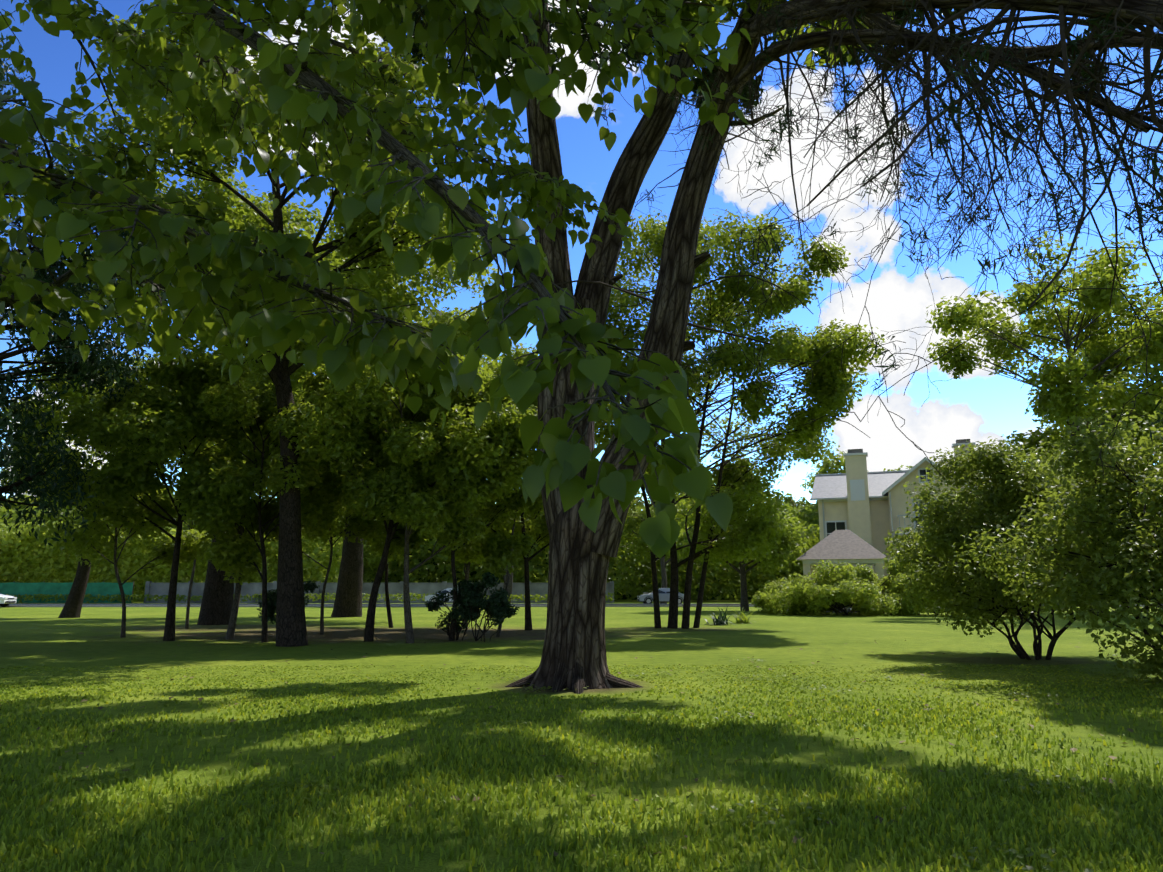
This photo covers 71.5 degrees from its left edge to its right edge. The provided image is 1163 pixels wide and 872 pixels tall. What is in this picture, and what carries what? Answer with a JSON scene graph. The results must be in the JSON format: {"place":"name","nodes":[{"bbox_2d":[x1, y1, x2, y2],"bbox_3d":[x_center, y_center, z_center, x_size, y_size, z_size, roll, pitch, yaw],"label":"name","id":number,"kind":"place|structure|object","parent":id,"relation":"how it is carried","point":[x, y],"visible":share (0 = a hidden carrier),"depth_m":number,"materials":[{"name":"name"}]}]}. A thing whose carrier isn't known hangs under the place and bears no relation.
{"place":"outdoors","nodes":[
{"label":"outdoors","id":0,"kind":"place"},
{"bbox_2d":[0,0,751,557],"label":"linden branches","id":1,"kind":"object","parent":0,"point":[288,84],"visible":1,"depth_m":3.77,"materials":[{"name":"green plant"}]},
{"bbox_2d":[0,494,1160,599],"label":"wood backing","id":2,"kind":"object","parent":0,"point":[623,596],"visible":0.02,"depth_m":102.28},
{"bbox_2d":[0,600,1162,871],"bbox_3d":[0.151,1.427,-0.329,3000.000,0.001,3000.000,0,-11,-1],"label":"ground","id":3,"kind":"structure","parent":0,"point":[862,644],"depth_m":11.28,"materials":[{"name":"green plant"}]},
{"bbox_2d":[0,593,16,606],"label":"white car","id":4,"kind":"object","parent":3,"relation":"on","point":[6,600],"visible":1,"depth_m":61.52,"materials":[{"name":"white paint"}]},
{"bbox_2d":[0,494,39,513],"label":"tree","id":5,"kind":"object","parent":3,"relation":"on","point":[16,506],"visible":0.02,"depth_m":99.09,"materials":[{"name":"green plant"}]},
{"bbox_2d":[0,522,56,580],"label":"tree","id":6,"kind":"object","parent":3,"relation":"on","point":[3,525],"visible":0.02,"depth_m":88.93,"materials":[{"name":"green plant"}]},
{"bbox_2d":[0,581,133,602],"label":"green fence","id":7,"kind":"object","parent":3,"relation":"on","point":[104,588],"visible":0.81,"depth_m":77.64,"materials":[{"name":"teal metal"}]},
{"bbox_2d":[0,33,178,545],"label":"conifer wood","id":8,"kind":"object","parent":3,"relation":"on","point":[71,362],"visible":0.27,"depth_m":20.77,"materials":[{"name":"green plant"}]},
{"bbox_2d":[0,351,212,617],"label":"tree","id":9,"kind":"object","parent":3,"relation":"on","point":[72,607],"visible":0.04,"depth_m":39.95,"materials":[{"name":"green plant"}]},
{"bbox_2d":[0,523,274,599],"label":"sunny hedge","id":10,"kind":"object","parent":3,"relation":"on","point":[8,539],"visible":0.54,"depth_m":80.70,"materials":[{"name":"green plant"}]},
{"bbox_2d":[30,375,249,637],"bbox_3d":[-13.409,2.308,25.447,5.918,8.103,5.301,0,-11,-1],"label":"maple wood","id":11,"kind":"object","parent":3,"relation":"on","point":[188,548],"visible":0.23,"depth_m":24.30,"materials":[{"name":"green plant"}]},
{"bbox_2d":[50,356,279,640],"bbox_3d":[-11.709,1.816,22.720,5.659,8.072,5.774,0,-11,-1],"label":"maple wood","id":12,"kind":"object","parent":3,"relation":"on","point":[127,476],"visible":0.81,"depth_m":21.85,"materials":[{"name":"green plant"}]},
{"bbox_2d":[0,515,344,597],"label":"tree line","id":13,"kind":"object","parent":3,"relation":"on","point":[314,549],"visible":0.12,"depth_m":82.02,"materials":[{"name":"green plant"}]},
{"bbox_2d":[101,419,263,628],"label":"maple wood","id":14,"kind":"object","parent":3,"relation":"on","point":[191,582],"depth_m":29.61,"materials":[{"name":"plant"}]},
{"bbox_2d":[114,343,364,638],"bbox_3d":[-9.629,1.626,23.949,5.706,8.910,6.444,-2,-11,9],"label":"maple wood","id":15,"kind":"object","parent":3,"relation":"on","point":[233,492],"visible":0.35,"depth_m":22.33,"materials":[{"name":"green plant"}]},
{"bbox_2d":[68,164,419,624],"bbox_3d":[-14.128,-1.618,34.998,14.573,19.411,14.170,0,-11,-1],"label":"tree","id":16,"kind":"object","parent":3,"relation":"on","point":[217,601],"visible":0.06,"depth_m":32.32,"materials":[{"name":"green plant"}]},
{"bbox_2d":[176,355,367,642],"bbox_3d":[-8.980,1.812,23.353,5.605,8.311,5.112,0,-11,-1],"label":"maple wood","id":17,"kind":"object","parent":3,"relation":"on","point":[226,401],"visible":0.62,"depth_m":22.90,"materials":[{"name":"green plant"}]},
{"bbox_2d":[52,0,496,646],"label":"tree","id":18,"kind":"object","parent":3,"relation":"on","point":[370,256],"visible":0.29,"depth_m":22.01,"materials":[{"name":"green plant"}]},
{"bbox_2d":[257,580,319,623],"bbox_3d":[-8.896,5.261,24.259,1.787,1.875,1.417,0,-11,-1],"label":"shrub","id":19,"kind":"object","parent":3,"relation":"on","point":[310,585],"visible":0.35,"depth_m":24.36,"materials":[{"name":"green plant"}]},
{"bbox_2d":[6,592,613,603],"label":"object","id":20,"kind":"object","parent":3,"relation":"on","point":[178,597],"depth_m":77.06,"materials":[{"name":"green plant"}]},
{"bbox_2d":[229,380,395,634],"bbox_3d":[-8.200,2.248,26.320,5.914,8.549,6.794,0,-11,-1],"label":"maple wood","id":21,"kind":"object","parent":3,"relation":"on","point":[357,524],"visible":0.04,"depth_m":26.05,"materials":[{"name":"green plant"}]},
{"bbox_2d":[304,538,389,582],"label":"tree","id":22,"kind":"object","parent":3,"relation":"on","point":[371,558],"visible":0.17,"depth_m":89.18,"materials":[{"name":"green plant"}]},
{"bbox_2d":[267,368,479,641],"bbox_3d":[-5.873,2.054,23.373,5.750,7.858,5.712,0,-11,-1],"label":"maple wood","id":23,"kind":"object","parent":3,"relation":"on","point":[401,477],"visible":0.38,"depth_m":22.00,"materials":[{"name":"green plant"}]},
{"bbox_2d":[219,223,537,616],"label":"tree","id":24,"kind":"object","parent":3,"relation":"on","point":[348,600],"visible":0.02,"depth_m":41.49,"materials":[{"name":"green plant"}]},
{"bbox_2d":[144,581,613,602],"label":"boundary wall","id":25,"kind":"structure","parent":3,"relation":"on","point":[249,589],"depth_m":79.96,"materials":[{"name":"grey concrete"}]},
{"bbox_2d":[269,336,535,642],"bbox_3d":[-4.791,1.420,22.300,7.513,8.708,4.389,3,-11,-15],"label":"maple wood","id":26,"kind":"object","parent":3,"relation":"on","point":[453,528],"visible":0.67,"depth_m":21.49,"materials":[{"name":"green plant"}]},
{"bbox_2d":[361,378,455,627],"bbox_3d":[-6.660,2.573,31.323,5.254,9.772,6.160,0,-11,-1],"label":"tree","id":27,"kind":"object","parent":3,"relation":"on","point":[378,547],"depth_m":29.56,"materials":[{"name":"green plant"}]},
{"bbox_2d":[425,588,458,601],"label":"white car","id":28,"kind":"object","parent":3,"relation":"on","point":[429,597],"visible":0.25,"depth_m":71.26,"materials":[{"name":"white paint"}]},
{"bbox_2d":[341,354,543,640],"bbox_3d":[-3.948,1.875,23.690,6.305,8.319,5.733,0,-11,-1],"label":"maple wood","id":29,"kind":"object","parent":3,"relation":"on","point":[512,415],"visible":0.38,"depth_m":22.97,"materials":[{"name":"green plant"}]},
{"bbox_2d":[425,579,483,640],"bbox_3d":[-3.533,5.109,23.002,1.778,2.021,1.626,-6,-12,27],"label":"shrub","id":30,"kind":"object","parent":3,"relation":"on","point":[459,613],"visible":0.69,"depth_m":22.90,"materials":[{"name":"green plant"}]},
{"bbox_2d":[411,371,534,627],"bbox_3d":[-3.607,2.385,30.500,5.507,9.820,6.312,0,-11,-1],"label":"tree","id":31,"kind":"object","parent":3,"relation":"on","point":[467,554],"visible":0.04,"depth_m":29.98,"materials":[{"name":"green plant"}]},
{"bbox_2d":[435,344,541,636],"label":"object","id":32,"kind":"object","parent":3,"relation":"on","point":[500,554],"visible":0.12,"depth_m":23.93,"materials":[{"name":"green plant"}]},
{"bbox_2d":[460,572,519,641],"bbox_3d":[-2.643,4.857,22.647,1.849,2.080,1.448,0,-11,-1],"label":"shrub","id":33,"kind":"object","parent":3,"relation":"on","point":[496,605],"visible":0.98,"depth_m":22.53,"materials":[{"name":"green plant"}]},
{"bbox_2d":[503,549,512,602],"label":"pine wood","id":34,"kind":"object","parent":3,"relation":"on","point":[510,583],"depth_m":78.17,"materials":[{"name":"plant"}]},
{"bbox_2d":[466,390,632,629],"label":"maple wood","id":35,"kind":"object","parent":3,"relation":"on","point":[539,531],"visible":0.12,"depth_m":28.80,"materials":[{"name":"green plant"}]},
{"bbox_2d":[0,490,1137,600],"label":"tree line","id":36,"kind":"object","parent":3,"relation":"on","point":[811,516],"visible":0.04,"depth_m":92.79,"materials":[{"name":"green plant"}]},
{"bbox_2d":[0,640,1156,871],"bbox_3d":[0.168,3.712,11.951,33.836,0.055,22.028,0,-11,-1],"label":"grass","id":37,"kind":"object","parent":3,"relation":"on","point":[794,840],"visible":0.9,"depth_m":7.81,"materials":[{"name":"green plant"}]},
{"bbox_2d":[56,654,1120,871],"bbox_3d":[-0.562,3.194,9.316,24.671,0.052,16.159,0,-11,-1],"label":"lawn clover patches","id":38,"kind":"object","parent":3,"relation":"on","point":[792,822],"visible":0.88,"depth_m":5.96,"materials":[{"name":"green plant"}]},
{"bbox_2d":[637,588,683,603],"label":"silver car","id":39,"kind":"object","parent":3,"relation":"on","point":[664,594],"visible":0.65,"depth_m":71.41,"materials":[{"name":"grey paint"}]},
{"bbox_2d":[619,461,713,603],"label":"tree","id":40,"kind":"object","parent":3,"relation":"on","point":[633,525],"visible":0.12,"depth_m":78.75,"materials":[{"name":"green plant"}]},
{"bbox_2d":[700,606,736,625],"bbox_3d":[5.583,7.308,32.515,1.896,1.032,1.776,0,-11,-1],"label":"agapanthus","id":41,"kind":"object","parent":3,"relation":"on","point":[718,621],"visible":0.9,"depth_m":32.36,"materials":[{"name":"green plant"}]},
{"bbox_2d":[594,209,884,628],"bbox_3d":[4.965,-0.954,31.183,12.955,16.667,10.539,0,-11,-1],"label":"tree","id":42,"kind":"object","parent":3,"relation":"on","point":[829,389],"visible":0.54,"depth_m":29.70,"materials":[{"name":"green plant"}]},
{"bbox_2d":[676,459,809,610],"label":"tree","id":43,"kind":"object","parent":3,"relation":"on","point":[786,544],"visible":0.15,"depth_m":51.74,"materials":[{"name":"green plant"}]},
{"bbox_2d":[323,0,1162,693],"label":"tree","id":44,"kind":"object","parent":3,"relation":"on","point":[581,554],"depth_m":9.46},
{"bbox_2d":[731,607,756,623],"bbox_3d":[6.802,7.657,34.145,1.510,0.933,1.546,10,-15,-44],"label":"plant","id":45,"kind":"object","parent":3,"relation":"on","point":[743,618],"visible":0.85,"depth_m":33.97,"materials":[{"name":"green plant"}]},
{"bbox_2d":[751,571,837,614],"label":"leafy bush","id":46,"kind":"object","parent":3,"relation":"on","point":[773,598],"visible":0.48,"depth_m":44.89,"materials":[{"name":"green plant"}]},
{"bbox_2d":[780,448,867,562],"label":"tree","id":47,"kind":"object","parent":3,"relation":"on","point":[833,465],"visible":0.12,"depth_m":99.96,"materials":[{"name":"green plant"}]},
{"bbox_2d":[781,559,901,615],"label":"leafy bush","id":48,"kind":"object","parent":3,"relation":"on","point":[831,597],"visible":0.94,"depth_m":42.86,"materials":[{"name":"green plant"}]},
{"bbox_2d":[837,558,921,615],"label":"juniper wood","id":49,"kind":"object","parent":3,"relation":"on","point":[866,574],"visible":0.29,"depth_m":45.07,"materials":[{"name":"green plant"}]},
{"bbox_2d":[612,517,1160,601],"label":"tree line","id":50,"kind":"object","parent":3,"relation":"on","point":[726,588],"visible":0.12,"depth_m":85.96,"materials":[{"name":"green plant"}]},
{"bbox_2d":[883,465,912,470],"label":"tree","id":51,"kind":"object","parent":3,"relation":"on","point":[899,468],"depth_m":108.56,"materials":[{"name":"green plant"}]},
{"bbox_2d":[796,439,1058,612],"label":"house","id":52,"kind":"structure","parent":3,"relation":"on","point":[861,510],"depth_m":58.72,"materials":[{"name":"white paint"}]},
{"bbox_2d":[881,557,988,614],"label":"juniper wood","id":53,"kind":"object","parent":3,"relation":"on","point":[897,588],"visible":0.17,"depth_m":43.83,"materials":[{"name":"green plant"}]},
{"bbox_2d":[882,434,1161,659],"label":"bush","id":54,"kind":"object","parent":3,"relation":"on","point":[1003,489],"visible":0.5,"depth_m":16.79,"materials":[{"name":"green plant"}]},
{"bbox_2d":[926,229,1162,613],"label":"tree","id":55,"kind":"object","parent":3,"relation":"on","point":[1059,403],"visible":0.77,"depth_m":46.47,"materials":[{"name":"green plant"}]},
{"bbox_2d":[951,387,1162,685],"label":"bush","id":56,"kind":"object","parent":3,"relation":"on","point":[1111,509],"visible":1,"depth_m":12.51,"materials":[{"name":"green plant"}]},
{"bbox_2d":[1039,295,1162,453],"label":"tree","id":57,"kind":"object","parent":3,"relation":"on","point":[1109,347],"visible":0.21,"depth_m":50.91,"materials":[{"name":"green plant"}]},
{"bbox_2d":[1063,21,1159,85],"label":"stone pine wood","id":58,"kind":"object","parent":3,"relation":"on","point":[1085,54],"visible":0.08,"depth_m":20.91,"materials":[{"name":"green plant"}]},
{"bbox_2d":[0,603,1162,606],"bbox_3d":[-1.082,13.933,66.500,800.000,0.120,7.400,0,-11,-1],"label":"road","id":59,"kind":"structure","parent":0,"point":[332,605],"depth_m":63.10,"materials":[{"name":"grey asphalt"}]},
{"bbox_2d":[0,0,1162,504],"label":"sky","id":60,"kind":"structure","parent":0,"point":[979,405],"materials":[{"name":"blue"}]},
{"bbox_2d":[596,0,894,68],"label":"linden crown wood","id":61,"kind":"object","parent":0,"point":[688,11],"visible":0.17,"depth_m":13.03,"materials":[{"name":"green plant"}]}
]}

